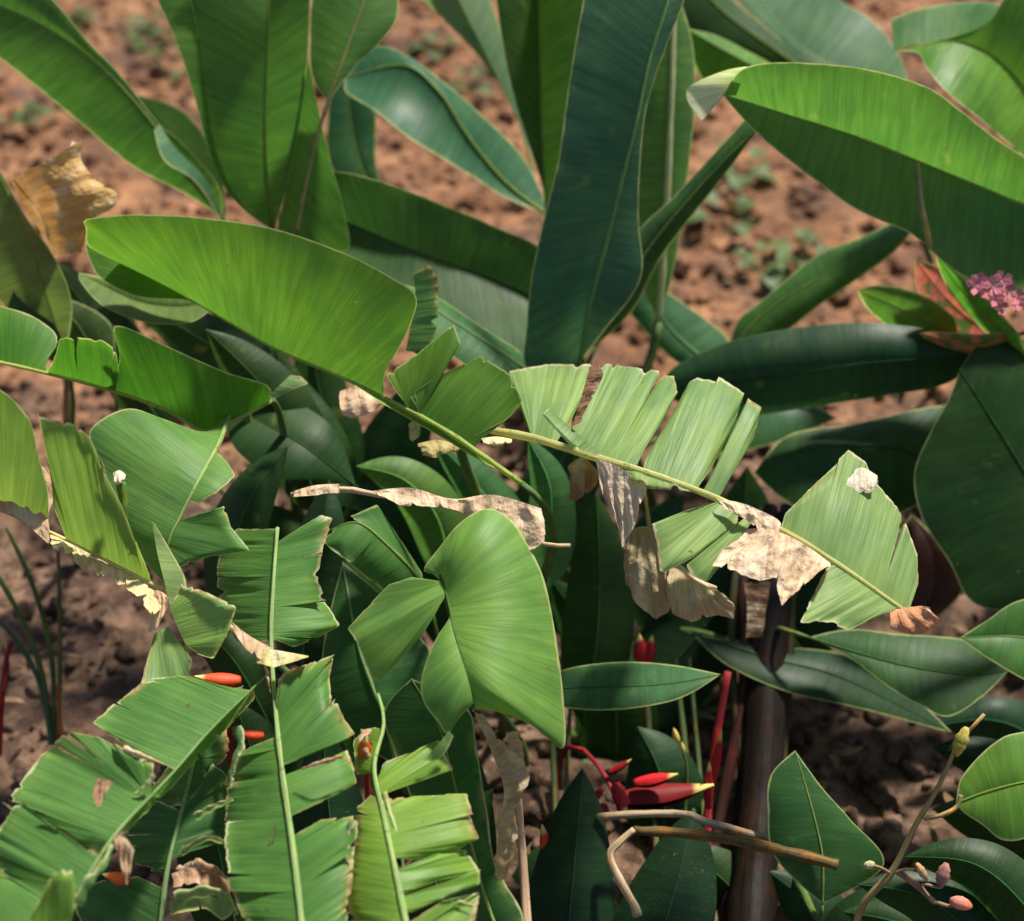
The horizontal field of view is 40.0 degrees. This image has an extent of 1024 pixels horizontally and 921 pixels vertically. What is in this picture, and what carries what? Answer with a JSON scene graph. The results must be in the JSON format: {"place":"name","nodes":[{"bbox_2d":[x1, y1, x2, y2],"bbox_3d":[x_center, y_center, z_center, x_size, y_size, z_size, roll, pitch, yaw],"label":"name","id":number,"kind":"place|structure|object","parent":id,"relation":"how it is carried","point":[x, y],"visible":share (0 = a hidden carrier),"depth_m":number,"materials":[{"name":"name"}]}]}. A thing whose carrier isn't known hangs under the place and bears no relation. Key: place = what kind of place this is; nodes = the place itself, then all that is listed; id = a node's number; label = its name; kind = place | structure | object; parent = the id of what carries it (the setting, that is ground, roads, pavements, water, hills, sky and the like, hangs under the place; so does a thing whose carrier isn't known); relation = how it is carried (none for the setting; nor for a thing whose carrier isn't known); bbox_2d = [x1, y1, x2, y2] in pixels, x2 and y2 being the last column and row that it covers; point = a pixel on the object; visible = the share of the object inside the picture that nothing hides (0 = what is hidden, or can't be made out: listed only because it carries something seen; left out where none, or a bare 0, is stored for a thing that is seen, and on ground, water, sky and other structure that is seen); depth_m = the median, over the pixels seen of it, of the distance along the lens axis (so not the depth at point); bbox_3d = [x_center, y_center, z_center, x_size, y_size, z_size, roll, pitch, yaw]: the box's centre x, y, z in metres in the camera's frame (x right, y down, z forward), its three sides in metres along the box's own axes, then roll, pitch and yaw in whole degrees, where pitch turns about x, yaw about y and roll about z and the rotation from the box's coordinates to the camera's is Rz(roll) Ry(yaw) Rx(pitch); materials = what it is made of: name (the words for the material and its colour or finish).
{"place":"outdoors","nodes":[
{"label":"outdoors","id":0,"kind":"place"},
{"bbox_2d":[0,0,1023,920],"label":"ground","id":1,"kind":"structure","parent":0,"point":[104,692],"depth_m":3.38,"materials":[{"name":"soil"}]},
{"bbox_2d":[0,639,13,755],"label":"lobster claw flower","id":2,"kind":"object","parent":1,"relation":"on","point":[4,676],"visible":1,"depth_m":2.47,"materials":[{"name":"plant"}]},
{"bbox_2d":[0,101,60,124],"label":"weed seedling","id":3,"kind":"object","parent":1,"relation":"on","point":[29,107],"visible":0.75,"depth_m":4.68,"materials":[{"name":"green plant"}]},
{"bbox_2d":[0,527,64,744],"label":"reed clump","id":4,"kind":"object","parent":1,"relation":"on","point":[54,721],"visible":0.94,"depth_m":2.49,"materials":[{"name":"green plant"}]},
{"bbox_2d":[0,141,119,565],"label":"heliconia plant","id":5,"kind":"object","parent":1,"relation":"on","point":[62,195],"visible":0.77,"depth_m":2.45,"materials":[{"name":"brown plant"}]},
{"bbox_2d":[62,379,69,424],"bbox_3d":[-0.885,-0.065,2.799,0.019,0.231,0.076,23,43,26],"label":"wooden stake","id":6,"kind":"object","parent":5,"relation":"attached to","point":[66,405],"visible":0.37,"depth_m":2.77,"materials":[{"name":"brown wood"}]},
{"bbox_2d":[66,6,103,26],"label":"weed seedling","id":7,"kind":"object","parent":1,"relation":"on","point":[80,11],"visible":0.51,"depth_m":5.41,"materials":[{"name":"green plant"}]},
{"bbox_2d":[0,0,227,219],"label":"heliconia plant","id":8,"kind":"object","parent":1,"relation":"on","point":[47,48],"visible":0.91,"depth_m":2.62,"materials":[{"name":"green plant"}]},
{"bbox_2d":[58,263,196,518],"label":"heliconia plant","id":9,"kind":"object","parent":1,"relation":"on","point":[79,292],"visible":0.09,"depth_m":2.69,"materials":[{"name":"green plant"}]},
{"bbox_2d":[0,675,265,920],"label":"heliconia plant","id":10,"kind":"object","parent":1,"relation":"on","point":[177,724],"visible":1,"depth_m":1.78,"materials":[{"name":"green plant"}]},
{"bbox_2d":[124,11,163,42],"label":"weed seedling","id":11,"kind":"object","parent":1,"relation":"on","point":[134,36],"visible":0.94,"depth_m":5.29,"materials":[{"name":"green plant"}]},
{"bbox_2d":[133,36,177,56],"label":"weed seedling","id":12,"kind":"object","parent":1,"relation":"on","point":[147,52],"visible":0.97,"depth_m":5.17,"materials":[{"name":"green plant"}]},
{"bbox_2d":[76,685,244,920],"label":"heliconia plant","id":13,"kind":"object","parent":1,"relation":"on","point":[197,821],"visible":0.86,"depth_m":1.88,"materials":[{"name":"green plant"}]},
{"bbox_2d":[102,872,130,889],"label":"lobster claw flower","id":14,"kind":"object","parent":13,"relation":"attached to","point":[117,878],"visible":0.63,"depth_m":1.85,"materials":[{"name":"plant"}]},
{"bbox_2d":[0,390,322,715],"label":"heliconia plant","id":15,"kind":"object","parent":1,"relation":"on","point":[92,518],"visible":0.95,"depth_m":1.93,"materials":[{"name":"green plant"}]},
{"bbox_2d":[113,470,125,483],"bbox_3d":[-0.545,0.022,1.953,0.017,0.015,0.037,-11,39,-13],"label":"dry scrap","id":16,"kind":"object","parent":15,"relation":"on","point":[119,476],"visible":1,"depth_m":1.95,"materials":[{"name":"white plant"}]},
{"bbox_2d":[116,481,127,519],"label":"rolled shoot","id":17,"kind":"object","parent":15,"relation":"on","point":[121,487],"visible":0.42,"depth_m":1.97,"materials":[{"name":"green plant"}]},
{"bbox_2d":[154,60,186,82],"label":"weed seedling","id":18,"kind":"object","parent":1,"relation":"on","point":[173,78],"visible":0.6,"depth_m":4.97,"materials":[{"name":"green plant"}]},
{"bbox_2d":[0,306,357,661],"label":"heliconia plant","id":19,"kind":"object","parent":1,"relation":"on","point":[195,394],"visible":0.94,"depth_m":2.21,"materials":[{"name":"green plant"}]},
{"bbox_2d":[89,408,290,683],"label":"heliconia plant","id":20,"kind":"object","parent":1,"relation":"on","point":[170,470],"visible":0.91,"depth_m":2.04,"materials":[{"name":"green plant"}]},
{"bbox_2d":[158,0,349,251],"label":"heliconia plant","id":21,"kind":"object","parent":1,"relation":"on","point":[246,65],"visible":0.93,"depth_m":2.49,"materials":[{"name":"green plant"}]},
{"bbox_2d":[108,313,430,516],"bbox_3d":[-0.485,0.027,2.684,0.688,0.695,0.170,8,39,10],"label":"heliconia plant","id":22,"kind":"object","parent":1,"relation":"on","point":[385,433],"visible":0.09,"depth_m":2.57,"materials":[{"name":"green plant"}]},
{"bbox_2d":[204,446,344,666],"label":"heliconia plant","id":23,"kind":"object","parent":1,"relation":"on","point":[247,500],"visible":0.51,"depth_m":2.29,"materials":[{"name":"green plant"}]},
{"bbox_2d":[72,631,493,920],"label":"heliconia plant","id":24,"kind":"object","parent":1,"relation":"on","point":[232,656],"visible":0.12,"depth_m":2.11,"materials":[{"name":"green plant"}]},
{"bbox_2d":[195,673,263,787],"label":"lobster claw flower","id":25,"kind":"object","parent":24,"relation":"attached to","point":[229,680],"visible":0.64,"depth_m":1.99,"materials":[{"name":"red plant"}]},
{"bbox_2d":[206,329,360,553],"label":"heliconia plant","id":26,"kind":"object","parent":1,"relation":"on","point":[233,355],"visible":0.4,"depth_m":2.44,"materials":[{"name":"green plant"}]},
{"bbox_2d":[217,515,357,920],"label":"heliconia plant","id":27,"kind":"object","parent":1,"relation":"on","point":[271,588],"visible":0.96,"depth_m":1.85,"materials":[{"name":"green plant"}]},
{"bbox_2d":[79,214,557,736],"bbox_3d":[-0.308,0.020,2.459,0.943,0.981,0.251,17,41,21],"label":"heliconia plant","id":28,"kind":"object","parent":1,"relation":"on","point":[329,310],"visible":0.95,"depth_m":2.17,"materials":[{"name":"green plant"}]},
{"bbox_2d":[339,386,382,417],"bbox_3d":[-0.238,-0.092,2.225,0.072,0.032,0.049,0,38,0],"label":"dry scrap","id":29,"kind":"object","parent":28,"relation":"attached to","point":[355,401],"visible":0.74,"depth_m":2.22,"materials":[{"name":"beige plant"}]},
{"bbox_2d":[408,421,420,440],"bbox_3d":[-0.149,-0.046,2.143,0.020,0.016,0.038,0,38,0],"label":"dry scrap","id":30,"kind":"object","parent":28,"relation":"attached to","point":[414,430],"visible":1,"depth_m":2.14,"materials":[{"name":"grey plant"}]},
{"bbox_2d":[418,440,460,457],"bbox_3d":[-0.111,-0.018,2.182,0.071,0.019,0.036,0,38,0],"label":"dry scrap","id":31,"kind":"object","parent":28,"relation":"attached to","point":[435,448],"visible":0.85,"depth_m":2.18,"materials":[{"name":"beige plant"}]},
{"bbox_2d":[568,457,598,501],"bbox_3d":[0.110,0.029,2.147,0.049,0.048,0.051,0,38,0],"label":"dry scrap","id":32,"kind":"object","parent":28,"relation":"attached to","point":[584,477],"visible":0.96,"depth_m":2.14,"materials":[{"name":"brown plant"}]},
{"bbox_2d":[293,0,398,235],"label":"heliconia plant","id":33,"kind":"object","parent":1,"relation":"on","point":[347,37],"visible":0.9,"depth_m":2.51,"materials":[{"name":"green plant"}]},
{"bbox_2d":[220,653,496,856],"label":"heliconia plant","id":34,"kind":"object","parent":1,"relation":"on","point":[247,718],"visible":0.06,"depth_m":2.16,"materials":[{"name":"green plant"}]},
{"bbox_2d":[322,505,438,794],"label":"heliconia plant","id":35,"kind":"object","parent":1,"relation":"on","point":[384,559],"visible":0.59,"depth_m":2.13,"materials":[{"name":"green plant"}]},
{"bbox_2d":[347,684,479,920],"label":"heliconia plant","id":36,"kind":"object","parent":1,"relation":"on","point":[390,831],"visible":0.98,"depth_m":1.78,"materials":[{"name":"green plant"}]},
{"bbox_2d":[357,736,371,815],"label":"lobster claw flower","id":37,"kind":"object","parent":36,"relation":"attached to","point":[365,742],"visible":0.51,"depth_m":1.88,"materials":[{"name":"plant"}]},
{"bbox_2d":[406,32,459,61],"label":"weed seedling","id":38,"kind":"object","parent":1,"relation":"on","point":[434,55],"visible":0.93,"depth_m":5.15,"materials":[{"name":"green plant"}]},
{"bbox_2d":[268,436,599,642],"bbox_3d":[-0.102,0.204,2.638,0.792,0.474,0.313,-11,39,-14],"label":"heliconia plant","id":39,"kind":"object","parent":1,"relation":"on","point":[286,521],"visible":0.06,"depth_m":2.53,"materials":[{"name":"green plant"}]},
{"bbox_2d":[327,46,544,450],"bbox_3d":[-0.165,-0.397,3.034,0.592,0.931,0.221,20,42,23],"label":"heliconia plant","id":40,"kind":"object","parent":1,"relation":"on","point":[415,101],"visible":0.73,"depth_m":2.82,"materials":[{"name":"green plant"}]},
{"bbox_2d":[384,678,523,920],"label":"heliconia plant","id":41,"kind":"object","parent":1,"relation":"on","point":[412,724],"visible":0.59,"depth_m":1.99,"materials":[{"name":"green plant"}]},
{"bbox_2d":[475,712,528,879],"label":"dry leaf","id":42,"kind":"object","parent":41,"relation":"attached to","point":[511,766],"visible":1,"depth_m":1.91,"materials":[{"name":"brown plant"}]},
{"bbox_2d":[348,508,565,760],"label":"heliconia plant","id":43,"kind":"object","parent":1,"relation":"on","point":[494,647],"visible":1,"depth_m":1.92,"materials":[{"name":"green plant"}]},
{"bbox_2d":[290,484,570,549],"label":"dry leaf","id":44,"kind":"object","parent":43,"relation":"on","point":[527,519],"visible":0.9,"depth_m":2.02,"materials":[{"name":"brown plant"}]},
{"bbox_2d":[334,171,585,385],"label":"heliconia plant","id":45,"kind":"object","parent":1,"relation":"on","point":[482,270],"visible":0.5,"depth_m":2.58,"materials":[{"name":"green plant"}]},
{"bbox_2d":[357,439,575,595],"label":"heliconia plant","id":46,"kind":"object","parent":1,"relation":"on","point":[431,528],"visible":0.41,"depth_m":2.39,"materials":[{"name":"green plant"}]},
{"bbox_2d":[448,67,491,96],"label":"weed seedling","id":47,"kind":"object","parent":1,"relation":"on","point":[486,89],"visible":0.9,"depth_m":4.91,"materials":[{"name":"green plant"}]},
{"bbox_2d":[424,0,541,229],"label":"heliconia plant","id":48,"kind":"object","parent":1,"relation":"on","point":[474,25],"visible":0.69,"depth_m":2.98,"materials":[{"name":"green plant"}]},
{"bbox_2d":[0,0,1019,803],"bbox_3d":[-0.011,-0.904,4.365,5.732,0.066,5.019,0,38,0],"label":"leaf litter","id":49,"kind":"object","parent":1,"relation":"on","point":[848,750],"visible":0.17,"depth_m":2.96,"materials":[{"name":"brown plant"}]},
{"bbox_2d":[514,799,531,920],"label":"wooden stake","id":50,"kind":"object","parent":1,"relation":"on","point":[524,882],"visible":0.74,"depth_m":1.95,"materials":[{"name":"brown wood"}]},
{"bbox_2d":[496,0,582,448],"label":"heliconia plant","id":51,"kind":"object","parent":1,"relation":"on","point":[538,37],"visible":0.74,"depth_m":2.66,"materials":[{"name":"green plant"}]},
{"bbox_2d":[539,810,554,848],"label":"lobster claw flower","id":52,"kind":"object","parent":1,"relation":"on","point":[544,836],"visible":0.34,"depth_m":2.18,"materials":[{"name":"red plant"}]},
{"bbox_2d":[494,662,720,766],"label":"heliconia plant","id":53,"kind":"object","parent":1,"relation":"on","point":[612,686],"visible":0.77,"depth_m":2.22,"materials":[{"name":"green plant"}]},
{"bbox_2d":[523,0,694,582],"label":"heliconia plant","id":54,"kind":"object","parent":1,"relation":"on","point":[620,176],"visible":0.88,"depth_m":2.42,"materials":[{"name":"green plant"}]},
{"bbox_2d":[529,726,716,920],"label":"heliconia plant","id":55,"kind":"object","parent":1,"relation":"on","point":[674,878],"visible":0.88,"depth_m":2.19,"materials":[{"name":"green plant"}]},
{"bbox_2d":[549,657,703,847],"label":"heliconia plant","id":56,"kind":"object","parent":1,"relation":"on","point":[682,726],"visible":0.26,"depth_m":2.43,"materials":[{"name":"plant"}]},
{"bbox_2d":[556,744,713,823],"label":"lobster claw flower","id":57,"kind":"object","parent":1,"relation":"on","point":[652,791],"visible":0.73,"depth_m":2.28,"materials":[{"name":"red plant"}]},
{"bbox_2d":[633,633,655,853],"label":"lobster claw flower","id":58,"kind":"object","parent":1,"relation":"on","point":[643,651],"visible":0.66,"depth_m":2.40,"materials":[{"name":"red plant"}]},
{"bbox_2d":[550,467,768,761],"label":"heliconia plant","id":59,"kind":"object","parent":1,"relation":"on","point":[609,734],"visible":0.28,"depth_m":2.58,"materials":[{"name":"green plant"}]},
{"bbox_2d":[585,120,755,363],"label":"heliconia plant","id":60,"kind":"object","parent":1,"relation":"on","point":[662,227],"visible":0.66,"depth_m":2.57,"materials":[{"name":"green plant"}]},
{"bbox_2d":[511,845,843,920],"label":"heliconia plant","id":61,"kind":"object","parent":1,"relation":"on","point":[791,902],"visible":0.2,"depth_m":2.30,"materials":[{"name":"green plant"}]},
{"bbox_2d":[672,728,687,810],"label":"lobster claw flower","id":62,"kind":"object","parent":1,"relation":"on","point":[675,735],"visible":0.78,"depth_m":2.34,"materials":[{"name":"green plant"}]},
{"bbox_2d":[456,364,938,633],"bbox_3d":[0.275,0.253,2.266,0.372,0.853,0.763,-26,45,-29],"label":"heliconia plant","id":63,"kind":"object","parent":1,"relation":"on","point":[848,526],"visible":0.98,"depth_m":2.02,"materials":[{"name":"green plant"}]},
{"bbox_2d":[482,437,511,445],"bbox_3d":[-0.023,-0.029,2.064,0.045,0.012,0.027,0,38,0],"label":"dry scrap","id":64,"kind":"object","parent":63,"relation":"attached to","point":[494,441],"visible":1,"depth_m":2.06,"materials":[{"name":"beige plant"}]},
{"bbox_2d":[623,492,734,621],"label":"withered leaf","id":65,"kind":"object","parent":63,"relation":"attached to","point":[681,591],"visible":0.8,"depth_m":2.02,"materials":[{"name":"brown plant"}]},
{"bbox_2d":[560,493,838,763],"bbox_3d":[0.358,0.254,2.573,0.643,0.502,0.196,-17,41,-21],"label":"heliconia plant","id":66,"kind":"object","parent":1,"relation":"on","point":[598,620],"visible":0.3,"depth_m":2.43,"materials":[{"name":"green plant"}]},
{"bbox_2d":[702,671,731,845],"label":"lobster claw flower","id":67,"kind":"object","parent":1,"relation":"on","point":[712,770],"visible":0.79,"depth_m":2.32,"materials":[{"name":"red plant"}]},
{"bbox_2d":[687,190,756,236],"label":"weed seedling","id":68,"kind":"object","parent":1,"relation":"on","point":[743,203],"visible":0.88,"depth_m":4.15,"materials":[{"name":"green plant"}]},
{"bbox_2d":[712,142,779,191],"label":"weed seedling","id":69,"kind":"object","parent":1,"relation":"on","point":[737,182],"visible":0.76,"depth_m":4.38,"materials":[{"name":"green plant"}]},
{"bbox_2d":[711,503,795,920],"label":"heliconia plant","id":70,"kind":"object","parent":1,"relation":"on","point":[757,751],"visible":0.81,"depth_m":2.41,"materials":[{"name":"brown plant"}]},
{"bbox_2d":[734,242,792,289],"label":"weed seedling","id":71,"kind":"object","parent":1,"relation":"on","point":[773,278],"visible":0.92,"depth_m":3.90,"materials":[{"name":"green plant"}]},
{"bbox_2d":[630,224,909,502],"bbox_3d":[0.486,-0.142,2.874,0.540,0.725,0.171,0,38,0],"label":"heliconia plant","id":72,"kind":"object","parent":1,"relation":"on","point":[791,301],"visible":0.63,"depth_m":2.73,"materials":[{"name":"green plant"}]},
{"bbox_2d":[770,227,833,268],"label":"weed seedling","id":73,"kind":"object","parent":1,"relation":"on","point":[784,245],"visible":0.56,"depth_m":3.99,"materials":[{"name":"green plant"}]},
{"bbox_2d":[637,323,969,513],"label":"heliconia plant","id":74,"kind":"object","parent":1,"relation":"on","point":[789,381],"visible":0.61,"depth_m":2.53,"materials":[{"name":"green plant"}]},
{"bbox_2d":[690,29,936,392],"bbox_3d":[0.710,-0.506,3.146,0.715,0.964,0.085,-5,38,-6],"label":"heliconia plant","id":75,"kind":"object","parent":1,"relation":"on","point":[714,54],"visible":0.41,"depth_m":2.85,"materials":[{"name":"green plant"}]},
{"bbox_2d":[682,0,966,280],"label":"heliconia plant","id":76,"kind":"object","parent":1,"relation":"on","point":[733,22],"visible":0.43,"depth_m":3.15,"materials":[{"name":"green plant"}]},
{"bbox_2d":[767,751,883,920],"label":"heliconia plant","id":77,"kind":"object","parent":1,"relation":"on","point":[806,811],"visible":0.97,"depth_m":2.13,"materials":[{"name":"green plant"}]},
{"bbox_2d":[606,826,838,916],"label":"fallen stalk","id":78,"kind":"object","parent":77,"relation":"on","point":[797,854],"visible":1,"depth_m":2.11,"materials":[{"name":"brown plant"}]},
{"bbox_2d":[597,809,768,840],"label":"fallen stalk","id":79,"kind":"object","parent":78,"relation":"on","point":[710,823],"visible":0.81,"depth_m":2.15,"materials":[{"name":"beige plant"}]},
{"bbox_2d":[679,626,1007,733],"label":"heliconia plant","id":80,"kind":"object","parent":1,"relation":"on","point":[917,679],"visible":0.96,"depth_m":2.40,"materials":[{"name":"green plant"}]},
{"bbox_2d":[686,62,1023,295],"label":"heliconia plant","id":81,"kind":"object","parent":1,"relation":"on","point":[939,176],"visible":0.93,"depth_m":2.34,"materials":[{"name":"green plant"}]},
{"bbox_2d":[738,0,997,309],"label":"heliconia plant","id":82,"kind":"object","parent":1,"relation":"on","point":[836,32],"visible":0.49,"depth_m":2.97,"materials":[{"name":"green plant"}]},
{"bbox_2d":[754,341,1023,679],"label":"heliconia plant","id":83,"kind":"object","parent":1,"relation":"on","point":[953,468],"visible":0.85,"depth_m":2.48,"materials":[{"name":"green plant"}]},
{"bbox_2d":[824,737,1023,920],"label":"heliconia plant","id":84,"kind":"object","parent":1,"relation":"on","point":[986,879],"visible":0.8,"depth_m":2.10,"materials":[{"name":"green plant"}]},
{"bbox_2d":[843,697,1023,920],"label":"heliconia plant","id":85,"kind":"object","parent":1,"relation":"on","point":[1004,716],"visible":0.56,"depth_m":2.48,"materials":[{"name":"green plant"}]},
{"bbox_2d":[853,713,1023,920],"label":"leafy shrub","id":86,"kind":"object","parent":1,"relation":"on","point":[990,794],"visible":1,"depth_m":1.99,"materials":[{"name":"green plant"}]},
{"bbox_2d":[857,256,1023,354],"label":"plant","id":87,"kind":"object","parent":1,"relation":"on","point":[951,308],"visible":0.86,"depth_m":2.51,"materials":[{"name":"green plant"}]},
{"bbox_2d":[891,0,1023,155],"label":"heliconia plant","id":88,"kind":"object","parent":1,"relation":"on","point":[971,54],"visible":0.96,"depth_m":2.64,"materials":[{"name":"green plant"}]}
]}

